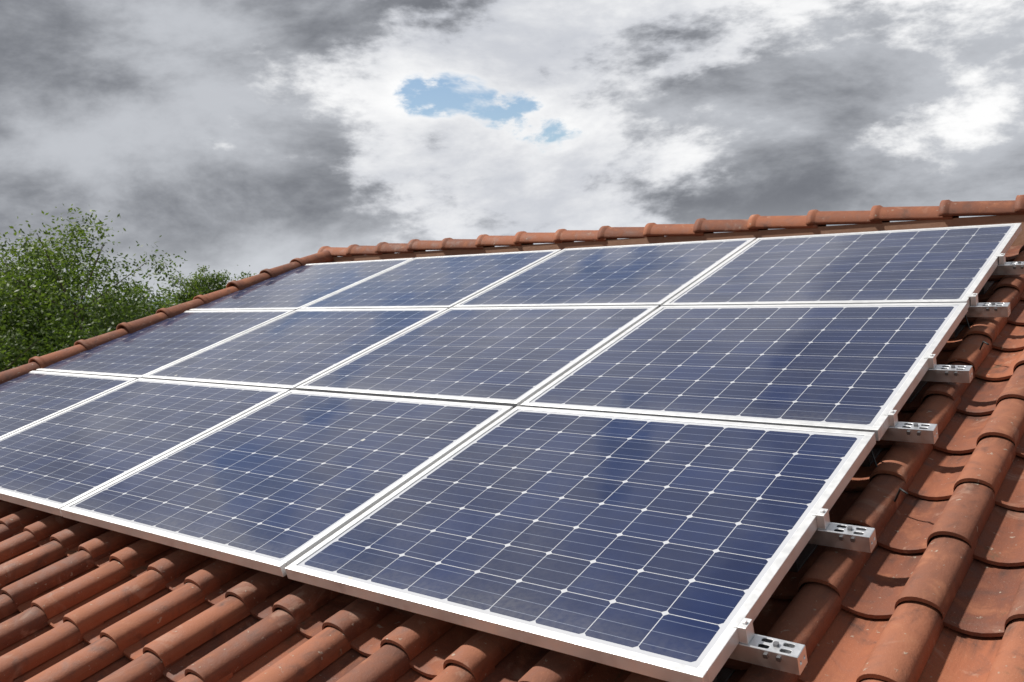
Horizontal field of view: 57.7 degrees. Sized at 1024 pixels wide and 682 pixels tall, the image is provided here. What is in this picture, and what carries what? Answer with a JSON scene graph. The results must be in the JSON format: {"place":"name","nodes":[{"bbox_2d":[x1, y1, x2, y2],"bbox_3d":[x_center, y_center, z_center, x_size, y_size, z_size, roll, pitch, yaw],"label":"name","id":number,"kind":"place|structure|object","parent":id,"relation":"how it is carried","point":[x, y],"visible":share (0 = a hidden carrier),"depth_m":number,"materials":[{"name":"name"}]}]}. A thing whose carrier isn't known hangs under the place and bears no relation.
{"place":"outdoors","nodes":[
{"label":"outdoors","id":0,"kind":"place"},
{"bbox_2d":[0,297,174,318],"bbox_3d":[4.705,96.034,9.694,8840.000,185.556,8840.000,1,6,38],"label":"hills","id":1,"kind":"structure","parent":0,"point":[106,308],"depth_m":2850.16,"materials":[{"name":"green plant"}]},
{"bbox_2d":[0,0,1023,299],"label":"sky","id":2,"kind":"structure","parent":0,"point":[259,134],"materials":[{"name":"grey"}]},
{"bbox_2d":[712,281,994,681],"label":"roof hooks","id":3,"kind":"object","parent":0,"point":[724,674],"visible":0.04,"depth_m":3.20,"materials":[{"name":"silver metal"}]},
{"bbox_3d":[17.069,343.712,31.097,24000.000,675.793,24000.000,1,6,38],"label":"ground","id":4,"kind":"structure","parent":0,"visible":0},
{"bbox_2d":[1,277,182,366],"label":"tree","id":5,"kind":"object","parent":4,"relation":"on","point":[169,303],"visible":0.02,"depth_m":27.12,"materials":[{"name":"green plant"}]},
{"bbox_2d":[0,204,191,371],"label":"tree","id":6,"kind":"object","parent":4,"relation":"on","point":[28,330],"visible":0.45,"depth_m":20.76,"materials":[{"name":"green plant"}]},
{"bbox_2d":[158,264,255,305],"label":"tree","id":7,"kind":"object","parent":4,"relation":"on","point":[202,287],"visible":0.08,"depth_m":41.13,"materials":[{"name":"green plant"}]},
{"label":"house","id":8,"kind":"structure","parent":4,"relation":"on"},
{"bbox_2d":[0,245,1023,681],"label":"roof tiles","id":9,"kind":"object","parent":8,"relation":"on","point":[928,587],"visible":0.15,"depth_m":2.87,"materials":[{"name":"ceramic"}]},
{"bbox_2d":[285,406,875,681],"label":"solar panel","id":10,"kind":"object","parent":9,"relation":"on","point":[669,549],"visible":1,"depth_m":2.83,"materials":[{"name":"glass"}]},
{"bbox_2d":[520,303,967,440],"bbox_3d":[0.997,0.071,3.974,1.480,0.040,1.293,1,21,38],"label":"solar panel","id":11,"kind":"object","parent":9,"relation":"on","point":[858,367],"visible":0.88,"depth_m":3.84,"materials":[{"name":"glass"}]},
{"bbox_2d":[965,315,988,349],"bbox_3d":[1.932,-0.026,3.876,0.036,0.173,0.314,-2,5,11],"label":"cable","id":12,"kind":"object","parent":9,"relation":"on","point":[983,342],"visible":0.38,"depth_m":3.79,"materials":[{"name":"black plastic"}]},
{"bbox_3d":[-0.064,0.793,3.156,9.882,0.070,7.550,1,21,38],"label":"roof","id":13,"kind":"object","parent":8,"relation":"on","visible":0},
{"bbox_2d":[333,214,1023,261],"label":"ridge mortar","id":14,"kind":"object","parent":13,"relation":"on","point":[964,221],"visible":0.22,"depth_m":6.30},
{"bbox_2d":[318,195,1023,255],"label":"ridge caps","id":15,"kind":"object","parent":14,"relation":"on","point":[946,209],"visible":0.99,"depth_m":6.40,"materials":[{"name":"ceramic"}]},
{"bbox_2d":[729,634,807,674],"bbox_3d":[-1.764,0.698,4.095,6.227,0.050,0.050,1,21,38],"label":"rail","id":16,"kind":"object","parent":13,"relation":"on","point":[793,655],"visible":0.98,"depth_m":2.19,"materials":[{"name":"metal"}]},
{"bbox_2d":[0,371,136,438],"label":"solar panel","id":17,"kind":"object","parent":16,"relation":"on","point":[30,398],"visible":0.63,"depth_m":5.86,"materials":[{"name":"glass"}]},
{"bbox_2d":[0,378,289,515],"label":"solar panel","id":18,"kind":"object","parent":16,"relation":"on","point":[55,464],"visible":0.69,"depth_m":4.78,"materials":[{"name":"glass"}]},
{"bbox_2d":[60,390,512,576],"bbox_3d":[-0.951,0.512,3.950,1.480,0.040,1.293,1,21,38],"label":"solar panel","id":19,"kind":"object","parent":16,"relation":"on","point":[277,485],"visible":0.81,"depth_m":3.81,"materials":[{"name":"glass"}]},
{"bbox_2d":[808,522,876,552],"bbox_3d":[-1.445,0.505,4.494,6.227,0.050,0.050,1,21,38],"label":"rail","id":20,"kind":"object","parent":13,"relation":"on","point":[865,539],"visible":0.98,"depth_m":2.59,"materials":[{"name":"metal"}]},
{"bbox_2d":[870,450,908,501],"bbox_3d":[1.190,0.432,2.943,0.036,0.177,0.308,-3,5,-1],"label":"cable","id":21,"kind":"object","parent":13,"relation":"on","point":[899,490],"visible":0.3,"depth_m":2.85,"materials":[{"name":"black plastic"}]},
{"bbox_2d":[880,422,937,443],"bbox_3d":[-1.042,0.262,4.997,6.227,0.050,0.050,1,21,38],"label":"rail","id":22,"kind":"object","parent":13,"relation":"on","point":[928,435],"visible":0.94,"depth_m":3.10,"materials":[{"name":"metal"}]},
{"bbox_2d":[36,310,294,378],"bbox_3d":[-2.535,0.007,6.771,1.480,0.040,1.293,1,21,38],"label":"solar panel","id":23,"kind":"object","parent":22,"relation":"on","point":[141,353],"visible":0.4,"depth_m":6.67,"materials":[{"name":"glass"}]},
{"bbox_2d":[296,305,658,408],"bbox_3d":[-0.176,0.046,4.911,1.480,0.040,1.293,1,21,38],"label":"solar panel","id":24,"kind":"object","parent":22,"relation":"on","point":[514,357],"visible":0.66,"depth_m":4.80,"materials":[{"name":"glass"}]},
{"bbox_2d":[920,365,972,382],"bbox_3d":[-0.738,0.079,5.377,6.227,0.050,0.050,1,21,38],"label":"rail","id":25,"kind":"object","parent":13,"relation":"on","point":[937,373],"visible":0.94,"depth_m":3.48,"materials":[{"name":"metal"}]},
{"bbox_2d":[143,308,448,389],"bbox_3d":[-1.354,0.027,5.838,1.480,0.040,1.293,1,21,38],"label":"solar panel","id":26,"kind":"object","parent":25,"relation":"on","point":[293,350],"visible":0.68,"depth_m":5.75,"materials":[{"name":"glass"}]},
{"bbox_2d":[964,302,1010,316],"bbox_3d":[-0.313,-0.178,5.909,6.227,0.050,0.050,1,21,38],"label":"rail","id":27,"kind":"object","parent":13,"relation":"on","point":[979,310],"visible":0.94,"depth_m":4.01,"materials":[{"name":"metal"}]},
{"bbox_2d":[453,238,755,306],"bbox_3d":[0.591,-0.417,5.872,1.480,0.040,1.293,1,21,38],"label":"solar panel","id":28,"kind":"object","parent":27,"relation":"on","point":[660,274],"visible":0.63,"depth_m":5.79,"materials":[{"name":"glass"}]},
{"bbox_2d":[663,223,1021,307],"bbox_3d":[1.758,-0.392,4.938,1.480,0.041,1.293,1,21,38],"label":"solar panel","id":29,"kind":"object","parent":27,"relation":"on","point":[958,264],"visible":0.83,"depth_m":4.83,"materials":[{"name":"glass"}]},
{"bbox_2d":[733,253,1005,643],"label":"panel clamps","id":30,"kind":"object","parent":29,"relation":"attached to","point":[744,627],"visible":1,"depth_m":2.62,"materials":[{"name":"metal"}]},
{"bbox_2d":[991,262,1023,274],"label":"rail","id":31,"kind":"object","parent":13,"relation":"on","point":[1006,268],"visible":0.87,"depth_m":4.47,"materials":[{"name":"metal"}]},
{"bbox_2d":[189,258,413,310],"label":"solar panel","id":32,"kind":"object","parent":31,"relation":"on","point":[300,287],"visible":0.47,"depth_m":7.64,"materials":[{"name":"glass"}]},
{"bbox_2d":[299,249,560,308],"bbox_3d":[-0.592,-0.436,6.798,1.480,0.040,1.293,1,21,38],"label":"solar panel","id":33,"kind":"object","parent":31,"relation":"on","point":[438,282],"visible":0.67,"depth_m":6.72,"materials":[{"name":"glass"}]},
{"bbox_2d":[763,261,1023,661],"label":"bolts","id":34,"kind":"object","parent":31,"relation":"attached to","point":[776,643],"visible":1,"depth_m":2.59,"materials":[{"name":"grey metal"}]},
{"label":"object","id":35,"kind":"object","parent":8,"relation":"on","visible":0},
{"bbox_2d":[0,250,337,383],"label":"verge caps","id":36,"kind":"object","parent":35,"relation":"on","point":[35,363],"visible":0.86,"depth_m":7.46,"materials":[{"name":"ceramic"}]}
]}

